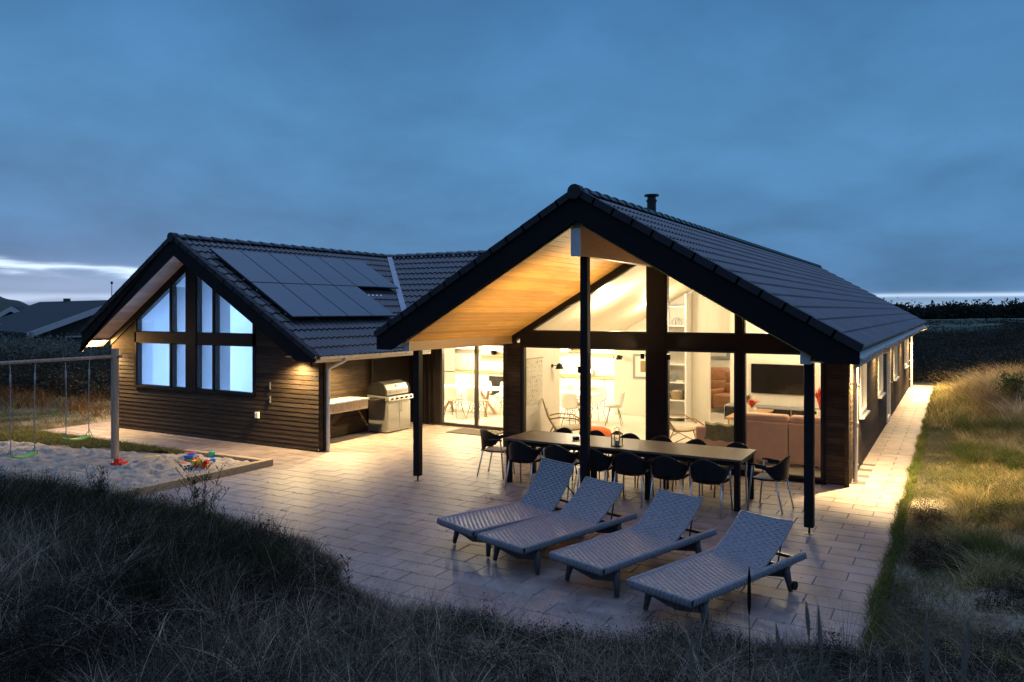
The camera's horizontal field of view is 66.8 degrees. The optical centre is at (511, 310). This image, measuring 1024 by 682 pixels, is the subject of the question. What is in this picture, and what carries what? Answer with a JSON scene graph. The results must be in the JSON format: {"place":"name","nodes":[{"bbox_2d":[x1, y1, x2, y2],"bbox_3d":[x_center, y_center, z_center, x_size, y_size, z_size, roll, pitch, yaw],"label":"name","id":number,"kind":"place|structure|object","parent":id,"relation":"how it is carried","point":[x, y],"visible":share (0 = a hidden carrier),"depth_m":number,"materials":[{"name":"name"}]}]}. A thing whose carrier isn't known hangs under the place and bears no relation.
{"place":"outdoors","nodes":[
{"label":"outdoors","id":0,"kind":"place"},
{"bbox_2d":[0,296,28,311],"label":"hill","id":1,"kind":"structure","parent":0,"point":[5,303],"depth_m":186.90,"materials":[{"name":"grey"}]},
{"bbox_2d":[0,440,249,491],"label":"sand","id":2,"kind":"structure","parent":0,"point":[141,469],"depth_m":14.20,"materials":[{"name":"beige sand"}]},
{"bbox_2d":[0,348,122,458],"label":"swing set","id":3,"kind":"object","parent":2,"relation":"on","point":[114,356],"visible":0.92,"depth_m":14.93,"materials":[{"name":"brown wood"}]},
{"bbox_2d":[7,364,37,457],"bbox_3d":[-8.511,1.755,13.510,0.189,1.631,0.444,0,0,30],"label":"swing","id":4,"kind":"object","parent":3,"relation":"hanging from","point":[32,453],"visible":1,"depth_m":13.53,"materials":[{"name":"green plastic"}]},
{"bbox_2d":[62,360,92,440],"bbox_3d":[-8.029,1.670,14.353,0.189,1.461,0.472,0,0,30],"label":"swing","id":5,"kind":"object","parent":3,"relation":"hanging from","point":[86,436],"visible":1,"depth_m":14.39,"materials":[{"name":"green plastic"}]},
{"bbox_2d":[46,385,935,661],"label":"patio paving","id":6,"kind":"structure","parent":0,"point":[367,471],"depth_m":10.71,"materials":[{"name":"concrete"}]},
{"bbox_2d":[367,379,412,432],"bbox_3d":[-2.984,2.298,18.626,0.708,1.204,1.480,0,0,30],"label":"gas barbecue","id":7,"kind":"object","parent":6,"relation":"on","point":[389,405],"visible":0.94,"depth_m":18.46,"materials":[{"name":"silver metal"}]},
{"bbox_2d":[388,402,399,428],"bbox_3d":[-2.798,2.500,18.433,0.058,0.600,0.419,0,0,30],"label":"cabinet door","id":8,"kind":"structure","parent":7,"relation":"in","point":[393,408],"depth_m":18.43,"materials":[{"name":"silver metal"}]},
{"bbox_2d":[399,400,409,426],"bbox_3d":[-2.584,2.500,18.807,0.058,0.600,0.419,0,0,30],"label":"cabinet door","id":9,"kind":"structure","parent":7,"relation":"in","point":[404,413],"depth_m":18.79,"materials":[{"name":"silver metal"}]},
{"bbox_2d":[208,478,729,627],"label":"joint weeds","id":10,"kind":"object","parent":6,"relation":"on","point":[466,561],"visible":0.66,"depth_m":10.19,"materials":[{"name":"green plant"}]},
{"bbox_2d":[447,428,502,435],"bbox_3d":[-0.863,2.889,18.414,1.240,0.015,0.700,0,0,30],"label":"doormat","id":11,"kind":"object","parent":6,"relation":"on","point":[468,431],"visible":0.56,"depth_m":18.46,"materials":[{"name":"beige fabric"}]},
{"bbox_2d":[477,429,514,478],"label":"patio chair","id":12,"kind":"object","parent":6,"relation":"on","point":[489,439],"visible":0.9,"depth_m":13.58,"materials":[{"name":"black plastic"}]},
{"bbox_2d":[78,184,928,534],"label":"summer house","id":13,"kind":"structure","parent":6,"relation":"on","point":[252,342],"depth_m":16.41,"materials":[{"name":"paint"}]},
{"bbox_2d":[137,342,168,386],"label":"window","id":14,"kind":"structure","parent":13,"relation":"in","point":[138,343],"depth_m":18.79,"materials":[{"name":"paint"}]},
{"bbox_2d":[137,288,168,331],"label":"window","id":15,"kind":"structure","parent":13,"relation":"in","point":[166,292],"depth_m":18.59,"materials":[{"name":"paint"}]},
{"bbox_2d":[172,343,184,387],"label":"window","id":16,"kind":"structure","parent":13,"relation":"in","point":[173,344],"depth_m":18.15,"materials":[{"name":"paint"}]},
{"bbox_2d":[172,272,184,332],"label":"window","id":17,"kind":"structure","parent":13,"relation":"in","point":[182,276],"depth_m":18.15,"materials":[{"name":"paint"}]},
{"bbox_2d":[197,344,211,389],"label":"window","id":18,"kind":"structure","parent":13,"relation":"in","point":[198,345],"depth_m":17.72,"materials":[{"name":"paint"}]},
{"bbox_2d":[197,276,211,332],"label":"window","id":19,"kind":"structure","parent":13,"relation":"in","point":[198,279],"depth_m":17.72,"materials":[{"name":"paint"}]},
{"bbox_2d":[215,345,251,392],"bbox_3d":[-6.104,1.285,17.139,1.228,1.030,0.102,0,0,30],"label":"window","id":20,"kind":"structure","parent":13,"relation":"in","point":[216,346],"depth_m":17.42,"materials":[{"name":"paint"}]},
{"bbox_2d":[215,292,251,333],"bbox_3d":[-6.104,-0.030,17.139,1.228,1.101,0.102,0,0,30],"label":"window","id":21,"kind":"structure","parent":13,"relation":"in","point":[216,295],"depth_m":17.42,"materials":[{"name":"paint"}]},
{"bbox_2d":[330,396,368,413],"bbox_3d":[-3.988,1.984,17.132,0.590,0.511,1.870,0,0,30],"label":"outdoor counter","id":22,"kind":"object","parent":13,"relation":"attached to","point":[344,404],"visible":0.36,"depth_m":17.30,"materials":[{"name":"beige wood"}]},
{"bbox_2d":[444,386,464,417],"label":"shell chair","id":23,"kind":"object","parent":13,"relation":"on","point":[450,393],"visible":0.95,"depth_m":20.76,"materials":[{"name":"white paint"}]},
{"bbox_2d":[440,346,474,427],"bbox_3d":[-1.316,1.820,19.352,1.080,2.120,0.102,0,0,30],"label":"sliding door","id":24,"kind":"structure","parent":13,"relation":"in","point":[442,422],"depth_m":19.56,"materials":[{"name":"paint"}]},
{"bbox_2d":[450,379,469,408],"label":"shell chair","id":25,"kind":"object","parent":13,"relation":"on","point":[463,382],"visible":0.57,"depth_m":22.72,"materials":[{"name":"white paint"}]},
{"bbox_2d":[444,384,502,416],"bbox_3d":[-1.201,2.507,21.546,2.300,0.768,1.000,0,0,30],"label":"kitchen table","id":26,"kind":"object","parent":13,"relation":"on","point":[488,389],"visible":0.59,"depth_m":21.35,"materials":[{"name":"white paint"}]},
{"bbox_2d":[466,387,488,419],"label":"shell chair","id":27,"kind":"object","parent":13,"relation":"on","point":[469,394],"visible":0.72,"depth_m":20.44,"materials":[{"name":"white paint"}]},
{"bbox_2d":[475,346,502,429],"bbox_3d":[-0.435,1.820,18.808,1.050,2.120,0.090,0,0,30],"label":"sliding door","id":28,"kind":"structure","parent":13,"relation":"in","point":[477,425],"depth_m":19.02,"materials":[{"name":"paint"}]},
{"bbox_2d":[444,346,613,409],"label":"kitchen units","id":29,"kind":"object","parent":13,"relation":"on","point":[452,375],"visible":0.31,"depth_m":24.36,"materials":[{"name":"white paint"}]},
{"bbox_2d":[526,357,542,404],"bbox_3d":[0.492,1.508,16.624,0.020,0.985,0.740,0,0,30],"label":"wall poster","id":30,"kind":"object","parent":13,"relation":"attached to","point":[534,380],"depth_m":16.61,"materials":[{"name":"paper"}]},
{"bbox_2d":[522,346,579,455],"bbox_3d":[0.808,1.777,15.485,1.330,2.125,0.102,0,0,30],"label":"window","id":31,"kind":"structure","parent":13,"relation":"in","point":[523,347],"depth_m":15.77,"materials":[{"name":"paint"}]},
{"bbox_2d":[542,398,579,431],"bbox_3d":[1.129,2.391,16.587,0.969,0.966,0.688,0,0,0],"label":"rattan armchair","id":32,"kind":"object","parent":13,"relation":"on","point":[550,419],"visible":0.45,"depth_m":16.32,"materials":[{"name":"wicker"}]},
{"bbox_2d":[546,408,579,429],"bbox_3d":[1.189,2.349,16.588,0.934,0.551,0.542,0,0,0],"label":"sheepskin","id":33,"kind":"object","parent":32,"relation":"on","point":[570,427],"visible":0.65,"depth_m":16.43,"materials":[{"name":"white fur"}]},
{"bbox_2d":[561,393,579,424],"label":"shell chair","id":34,"kind":"object","parent":13,"relation":"on","point":[568,400],"visible":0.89,"depth_m":19.01,"materials":[{"name":"white paint"}]},
{"bbox_2d":[560,390,602,423],"bbox_3d":[1.229,2.507,20.154,2.300,0.768,1.000,0,0,30],"label":"kitchen table","id":35,"kind":"object","parent":13,"relation":"on","point":[593,394],"visible":0.16,"depth_m":19.81,"materials":[{"name":"white paint"}]},
{"bbox_2d":[579,426,610,436],"bbox_3d":[1.799,2.698,16.788,0.720,0.340,0.720,0,0,30],"label":"pouf","id":36,"kind":"object","parent":13,"relation":"on","point":[606,432],"visible":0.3,"depth_m":16.60,"materials":[{"name":"orange fabric"}]},
{"bbox_2d":[591,386,605,419],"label":"shell chair","id":37,"kind":"object","parent":13,"relation":"on","point":[597,399],"visible":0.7,"depth_m":20.57,"materials":[{"name":"white paint"}]},
{"bbox_2d":[605,391,624,424],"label":"shell chair","id":38,"kind":"object","parent":13,"relation":"on","point":[617,405],"visible":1,"depth_m":19.30,"materials":[{"name":"white paint"}]},
{"bbox_2d":[590,347,646,439],"bbox_3d":[2.014,1.777,14.795,1.230,2.125,0.102,0,0,30],"label":"window","id":39,"kind":"structure","parent":13,"relation":"in","point":[635,349],"depth_m":14.71,"materials":[{"name":"paint"}]},
{"bbox_2d":[590,265,646,332],"bbox_3d":[2.014,-0.295,14.795,1.230,1.450,0.102,0,0,30],"label":"window","id":40,"kind":"structure","parent":13,"relation":"in","point":[609,281],"depth_m":14.76,"materials":[{"name":"paint"}]},
{"bbox_2d":[633,354,645,378],"bbox_3d":[3.609,1.520,20.958,0.720,0.660,0.030,0,0,30],"label":"framed picture","id":41,"kind":"object","parent":13,"relation":"attached to","point":[639,368],"visible":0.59,"depth_m":21.05,"materials":[{"name":"paper"}]},
{"bbox_2d":[669,293,691,421],"bbox_3d":[4.321,1.218,20.273,0.611,3.300,0.480,0,0,30],"label":"bookcase","id":42,"kind":"object","parent":13,"relation":"on","point":[680,362],"visible":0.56,"depth_m":20.42,"materials":[{"name":"white paint"}]},
{"bbox_2d":[670,413,704,442],"bbox_3d":[3.580,2.391,16.513,0.969,0.966,0.688,0,0,-6],"label":"rattan armchair","id":43,"kind":"object","parent":13,"relation":"on","point":[673,429],"visible":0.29,"depth_m":16.23,"materials":[{"name":"wicker"}]},
{"bbox_2d":[670,423,701,430],"bbox_3d":[3.640,2.349,16.520,0.934,0.551,0.542,0,0,-6],"label":"sheepskin","id":44,"kind":"object","parent":43,"relation":"on","point":[685,427],"visible":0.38,"depth_m":16.38,"materials":[{"name":"white fur"}]},
{"bbox_2d":[666,349,735,441],"bbox_3d":[3.407,1.777,13.997,1.280,2.125,0.102,0,0,30],"label":"window","id":45,"kind":"structure","parent":13,"relation":"in","point":[667,350],"depth_m":14.25,"materials":[{"name":"paint"}]},
{"bbox_2d":[666,275,735,334],"bbox_3d":[3.407,-0.304,13.997,1.280,1.468,0.102,0,0,30],"label":"window","id":46,"kind":"structure","parent":13,"relation":"in","point":[667,277],"depth_m":14.26,"materials":[{"name":"paint"}]},
{"bbox_2d":[711,367,728,388],"bbox_3d":[6.095,2.253,23.014,0.960,1.070,0.900,0,0,18],"label":"leather recliner","id":47,"kind":"object","parent":13,"relation":"on","point":[718,377],"visible":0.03,"depth_m":23.22,"materials":[{"name":"brown leather"}]},
{"bbox_2d":[711,370,729,407],"bbox_3d":[6.198,2.253,22.033,0.900,1.070,0.960,0,0,-43],"label":"leather recliner","id":48,"kind":"object","parent":13,"relation":"on","point":[720,397],"visible":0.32,"depth_m":22.02,"materials":[{"name":"brown leather"}]},
{"bbox_2d":[695,412,820,465],"bbox_3d":[5.112,2.373,15.165,2.640,0.870,1.700,0,0,30],"label":"sofa","id":49,"kind":"object","parent":13,"relation":"on","point":[779,437],"visible":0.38,"depth_m":14.33,"materials":[{"name":"fabric"}]},
{"bbox_2d":[704,421,733,441],"bbox_3d":[4.147,2.328,15.109,0.681,0.344,0.757,0,0,30],"label":"throw blanket","id":50,"kind":"object","parent":49,"relation":"on","point":[716,431],"visible":0.81,"depth_m":14.81,"materials":[{"name":"grey fabric"}]},
{"bbox_2d":[724,403,820,422],"bbox_3d":[6.172,2.430,18.160,2.300,0.340,0.468,0,0,30],"label":"television bench","id":51,"kind":"object","parent":13,"relation":"on","point":[729,409],"visible":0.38,"depth_m":18.04,"materials":[{"name":"wood"}]},
{"bbox_2d":[751,363,803,394],"bbox_3d":[6.292,1.630,18.370,1.240,0.700,0.054,0,0,30],"label":"television","id":52,"kind":"object","parent":13,"relation":"attached to","point":[777,379],"visible":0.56,"depth_m":18.35,"materials":[{"name":"black plastic"}]},
{"bbox_2d":[743,351,822,480],"bbox_3d":[4.632,1.777,13.295,1.315,2.125,0.102,0,0,30],"label":"window","id":53,"kind":"structure","parent":13,"relation":"in","point":[745,353],"depth_m":13.47,"materials":[{"name":"paint"}]},
{"bbox_2d":[859,363,866,415],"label":"window","id":54,"kind":"structure","parent":13,"relation":"in","point":[863,369],"depth_m":15.22,"materials":[{"name":"beige plastic"}]},
{"bbox_2d":[878,355,882,395],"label":"window","id":55,"kind":"structure","parent":13,"relation":"in","point":[880,358],"depth_m":18.59,"materials":[{"name":"beige plastic"}]},
{"bbox_2d":[886,349,892,422],"bbox_3d":[9.808,1.860,20.254,0.172,2.020,1.100,0,0,30],"label":"side door","id":56,"kind":"structure","parent":13,"relation":"in","point":[888,356],"depth_m":20.63,"materials":[{"name":"metal"}]},
{"bbox_2d":[893,345,897,378],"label":"window","id":57,"kind":"structure","parent":13,"relation":"in","point":[895,348],"depth_m":23.11,"materials":[{"name":"white glass"}]},
{"bbox_2d":[437,457,574,556],"bbox_3d":[0.089,2.442,9.864,2.032,0.901,0.780,0,0,-40],"label":"sun lounger","id":58,"kind":"object","parent":6,"relation":"on","point":[545,490],"visible":0.88,"depth_m":9.92,"materials":[{"name":"grey wicker"}]},
{"bbox_2d":[504,441,546,488],"bbox_3d":[0.219,2.501,12.698,0.579,0.803,0.534,0,0,32],"label":"patio chair","id":59,"kind":"object","parent":6,"relation":"on","point":[520,452],"visible":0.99,"depth_m":12.48,"materials":[{"name":"black plastic"}]},
{"bbox_2d":[477,476,636,574],"bbox_3d":[0.581,2.522,9.271,2.032,0.742,0.780,0,0,-45],"label":"sun lounger","id":60,"kind":"object","parent":6,"relation":"on","point":[586,508],"visible":1,"depth_m":9.26,"materials":[{"name":"wicker"}]},
{"bbox_2d":[545,444,579,496],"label":"patio chair","id":61,"kind":"object","parent":6,"relation":"on","point":[556,452],"visible":0.56,"depth_m":12.15,"materials":[{"name":"black plastic"}]},
{"bbox_2d":[576,448,617,490],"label":"patio chair","id":62,"kind":"object","parent":6,"relation":"on","point":[599,461],"visible":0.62,"depth_m":11.84,"materials":[{"name":"black plastic"}]},
{"bbox_2d":[606,433,643,486],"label":"patio chair","id":63,"kind":"object","parent":6,"relation":"on","point":[630,435],"visible":0.05,"depth_m":13.22,"materials":[{"name":"black plastic"}]},
{"bbox_2d":[504,430,756,511],"bbox_3d":[1.819,2.525,12.533,3.940,0.750,1.000,0,0,30],"label":"dining table","id":64,"kind":"object","parent":6,"relation":"on","point":[686,452],"visible":0.78,"depth_m":12.17,"materials":[{"name":"wood"}]},
{"bbox_2d":[549,489,716,597],"bbox_3d":[1.377,2.522,8.586,2.032,0.742,0.780,0,0,-43],"label":"sun lounger","id":65,"kind":"object","parent":6,"relation":"on","point":[661,525],"visible":1,"depth_m":8.58,"materials":[{"name":"wicker"}]},
{"bbox_2d":[614,451,654,506],"bbox_3d":[1.826,2.501,11.760,0.579,0.803,0.534,0,0,30],"label":"patio chair","id":66,"kind":"object","parent":6,"relation":"on","point":[628,463],"visible":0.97,"depth_m":11.54,"materials":[{"name":"black plastic"}]},
{"bbox_2d":[637,435,676,489],"bbox_3d":[2.396,2.501,12.805,0.579,0.803,0.534,0,0,31],"label":"patio chair","id":67,"kind":"object","parent":6,"relation":"on","point":[662,438],"visible":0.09,"depth_m":12.97,"materials":[{"name":"black plastic"}]},
{"bbox_2d":[649,455,692,504],"bbox_3d":[2.337,2.501,11.466,0.579,0.803,0.534,0,0,30],"label":"patio chair","id":68,"kind":"object","parent":6,"relation":"on","point":[664,467],"visible":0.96,"depth_m":11.25,"materials":[{"name":"black plastic"}]},
{"bbox_2d":[672,439,711,495],"bbox_3d":[2.896,2.501,12.468,0.579,0.803,0.534,0,0,31],"label":"patio chair","id":69,"kind":"object","parent":6,"relation":"on","point":[697,441],"visible":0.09,"depth_m":12.64,"materials":[{"name":"black plastic"}]},
{"bbox_2d":[689,459,733,517],"bbox_3d":[2.849,2.501,11.175,0.579,0.803,0.534,0,0,33],"label":"patio chair","id":70,"kind":"object","parent":6,"relation":"on","point":[705,471],"visible":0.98,"depth_m":10.96,"materials":[{"name":"black plastic"}]},
{"bbox_2d":[627,510,806,630],"bbox_3d":[2.082,2.542,7.744,2.032,0.702,0.780,0,0,-42],"label":"sun lounger","id":71,"kind":"object","parent":6,"relation":"on","point":[754,541],"visible":0.99,"depth_m":7.73,"materials":[{"name":"wicker"}]},
{"bbox_2d":[713,442,748,500],"bbox_3d":[3.473,2.501,12.142,0.579,0.803,0.534,0,0,29],"label":"patio chair","id":72,"kind":"object","parent":6,"relation":"on","point":[744,468],"visible":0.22,"depth_m":12.08,"materials":[{"name":"black plastic"}]},
{"bbox_2d":[747,456,793,514],"bbox_3d":[3.791,2.501,11.366,0.534,0.803,0.579,0,0,38],"label":"patio chair","id":73,"kind":"object","parent":6,"relation":"on","point":[778,472],"visible":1,"depth_m":11.18,"materials":[{"name":"black plastic"}]},
{"bbox_2d":[0,318,1023,681],"bbox_3d":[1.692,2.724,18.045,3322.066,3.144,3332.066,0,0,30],"label":"ground","id":74,"kind":"structure","parent":0,"point":[898,610],"depth_m":7.65,"materials":[{"name":"green plant"}]},
{"bbox_2d":[0,298,106,343],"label":"neighbour house","id":75,"kind":"structure","parent":74,"relation":"on","point":[65,316],"depth_m":51.59,"materials":[{"name":"tile"}]},
{"bbox_2d":[0,341,110,400],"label":"scrub","id":76,"kind":"object","parent":74,"relation":"on","point":[52,374],"visible":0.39,"depth_m":26.09,"materials":[{"name":"green plant"}]},
{"bbox_2d":[0,379,110,419],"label":"autumn heath","id":77,"kind":"object","parent":74,"relation":"on","point":[81,406],"visible":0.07,"depth_m":23.59,"materials":[{"name":"brown plant"}]},
{"bbox_2d":[0,390,110,435],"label":"rough grass","id":78,"kind":"structure","parent":74,"relation":"on","point":[38,413],"depth_m":21.29,"materials":[{"name":"green plant"}]},
{"bbox_2d":[0,330,111,366],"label":"dune hedge","id":79,"kind":"object","parent":74,"relation":"on","point":[32,348],"visible":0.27,"depth_m":33.71,"materials":[{"name":"green plant"}]},
{"bbox_2d":[82,465,111,507],"bbox_3d":[-4.587,2.097,8.675,0.461,0.718,0.307,0,0,30],"label":"dry weed","id":80,"kind":"object","parent":74,"relation":"on","point":[100,487],"visible":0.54,"depth_m":8.68,"materials":[{"name":"brown plant"}]},
{"bbox_2d":[0,427,202,454],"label":"pit turf","id":81,"kind":"structure","parent":74,"relation":"on","point":[42,436],"depth_m":16.85,"materials":[{"name":"green plant"}]},
{"bbox_2d":[0,464,295,561],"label":"crest bushes","id":82,"kind":"object","parent":74,"relation":"on","point":[138,505],"visible":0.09,"depth_m":8.55,"materials":[{"name":"green plant"}]},
{"bbox_2d":[0,461,327,612],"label":"crest scrub","id":83,"kind":"object","parent":74,"relation":"on","point":[244,559],"visible":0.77,"depth_m":7.57,"materials":[{"name":"plant"}]},
{"bbox_2d":[170,456,228,523],"bbox_3d":[-3.604,2.246,8.936,0.547,1.115,0.615,0,0,-40],"label":"dry weed","id":84,"kind":"object","parent":74,"relation":"on","point":[194,481],"visible":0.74,"depth_m":8.93,"materials":[{"name":"brown plant"}]},
{"bbox_2d":[132,459,272,495],"bbox_3d":[-5.208,2.850,13.342,0.140,0.140,2.780,0,0,30],"label":"sandpit sleeper","id":85,"kind":"object","parent":74,"relation":"on","point":[224,472],"visible":0.64,"depth_m":13.26,"materials":[{"name":"brown wood"}]},
{"bbox_2d":[182,449,262,461],"bbox_3d":[-5.614,2.860,15.108,2.240,0.120,0.140,0,0,29],"label":"sandpit sleeper","id":86,"kind":"object","parent":74,"relation":"on","point":[238,457],"visible":0.38,"depth_m":14.98,"materials":[{"name":"wood"}]},
{"bbox_2d":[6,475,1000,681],"bbox_3d":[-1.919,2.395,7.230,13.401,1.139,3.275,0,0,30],"label":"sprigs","id":87,"kind":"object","parent":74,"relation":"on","point":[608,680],"visible":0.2,"depth_m":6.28,"materials":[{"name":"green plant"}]},
{"bbox_2d":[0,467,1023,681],"bbox_3d":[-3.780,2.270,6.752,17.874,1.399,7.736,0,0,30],"label":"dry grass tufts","id":88,"kind":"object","parent":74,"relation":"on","point":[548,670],"visible":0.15,"depth_m":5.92,"materials":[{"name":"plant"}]},
{"bbox_2d":[0,466,1023,681],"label":"marram grass","id":89,"kind":"structure","parent":74,"relation":"on","point":[198,669],"depth_m":5.84,"materials":[{"name":"green plant"}]},
{"bbox_2d":[0,521,1023,681],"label":"heather","id":90,"kind":"object","parent":74,"relation":"on","point":[42,574],"visible":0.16,"depth_m":6.08,"materials":[{"name":"brown plant"}]},
{"bbox_2d":[195,507,881,660],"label":"edge grass","id":91,"kind":"structure","parent":74,"relation":"on","point":[338,570],"depth_m":6.88,"materials":[{"name":"green plant"}]},
{"bbox_2d":[747,566,750,681],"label":"plantain stalk","id":92,"kind":"object","parent":74,"relation":"on","point":[749,592],"visible":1,"depth_m":4.59,"materials":[{"name":"plant"}]},
{"bbox_2d":[775,624,783,681],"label":"seed head stalk","id":93,"kind":"object","parent":74,"relation":"on","point":[778,642],"visible":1,"depth_m":3.19,"materials":[{"name":"plant"}]},
{"bbox_2d":[805,601,810,681],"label":"seed head stalk","id":94,"kind":"object","parent":74,"relation":"on","point":[807,616],"visible":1,"depth_m":3.30,"materials":[{"name":"plant"}]},
{"bbox_2d":[817,606,823,681],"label":"seed head stalk","id":95,"kind":"object","parent":74,"relation":"on","point":[820,640],"visible":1,"depth_m":3.19,"materials":[{"name":"beige plant"}]},
{"bbox_2d":[842,386,937,680],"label":"path edge grass","id":96,"kind":"structure","parent":74,"relation":"on","point":[908,485],"depth_m":9.44,"materials":[{"name":"green plant"}]},
{"bbox_2d":[923,610,930,681],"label":"seed head stalk","id":97,"kind":"object","parent":74,"relation":"on","point":[926,650],"visible":1,"depth_m":2.60,"materials":[{"name":"plant"}]},
{"bbox_2d":[883,297,1023,318],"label":"wood","id":98,"kind":"object","parent":74,"relation":"on","point":[960,310],"visible":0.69,"depth_m":361.26,"materials":[{"name":"green plant"}]},
{"bbox_2d":[886,471,1023,681],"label":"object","id":99,"kind":"object","parent":74,"relation":"on","point":[920,555],"visible":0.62,"depth_m":8.21,"materials":[{"name":"green plant"}]},
{"bbox_2d":[913,320,1023,383],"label":"heath scrub","id":100,"kind":"object","parent":74,"relation":"on","point":[951,353],"visible":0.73,"depth_m":39.91,"materials":[{"name":"plant"}]},
{"bbox_2d":[924,318,1023,332],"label":"heath","id":101,"kind":"object","parent":74,"relation":"on","point":[991,321],"visible":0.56,"depth_m":214.72,"materials":[{"name":"green plant"}]},
{"bbox_2d":[991,370,1023,400],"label":"green shrub","id":102,"kind":"object","parent":74,"relation":"on","point":[1013,380],"visible":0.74,"depth_m":20.60,"materials":[{"name":"green plant"}]},
{"bbox_2d":[0,0,1023,307],"label":"sky","id":103,"kind":"structure","parent":0,"point":[878,145],"materials":[{"name":"blue"}]},
{"bbox_2d":[853,420,1023,681],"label":"bank grass","id":104,"kind":"structure","parent":0,"point":[988,468],"depth_m":9.16,"materials":[{"name":"green plant"}]},
{"bbox_2d":[900,399,1023,680],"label":"tall dry grass","id":105,"kind":"structure","parent":0,"point":[968,454],"depth_m":11.08,"materials":[{"name":"plant"}]},
{"bbox_2d":[921,367,1023,429],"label":"mound grass","id":106,"kind":"structure","parent":0,"point":[944,402],"depth_m":21.44,"materials":[{"name":"green plant"}]},
{"bbox_2d":[918,360,1023,419],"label":"mound tussocks","id":107,"kind":"object","parent":106,"relation":"on","point":[988,394],"visible":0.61,"depth_m":21.13,"materials":[{"name":"plant"}]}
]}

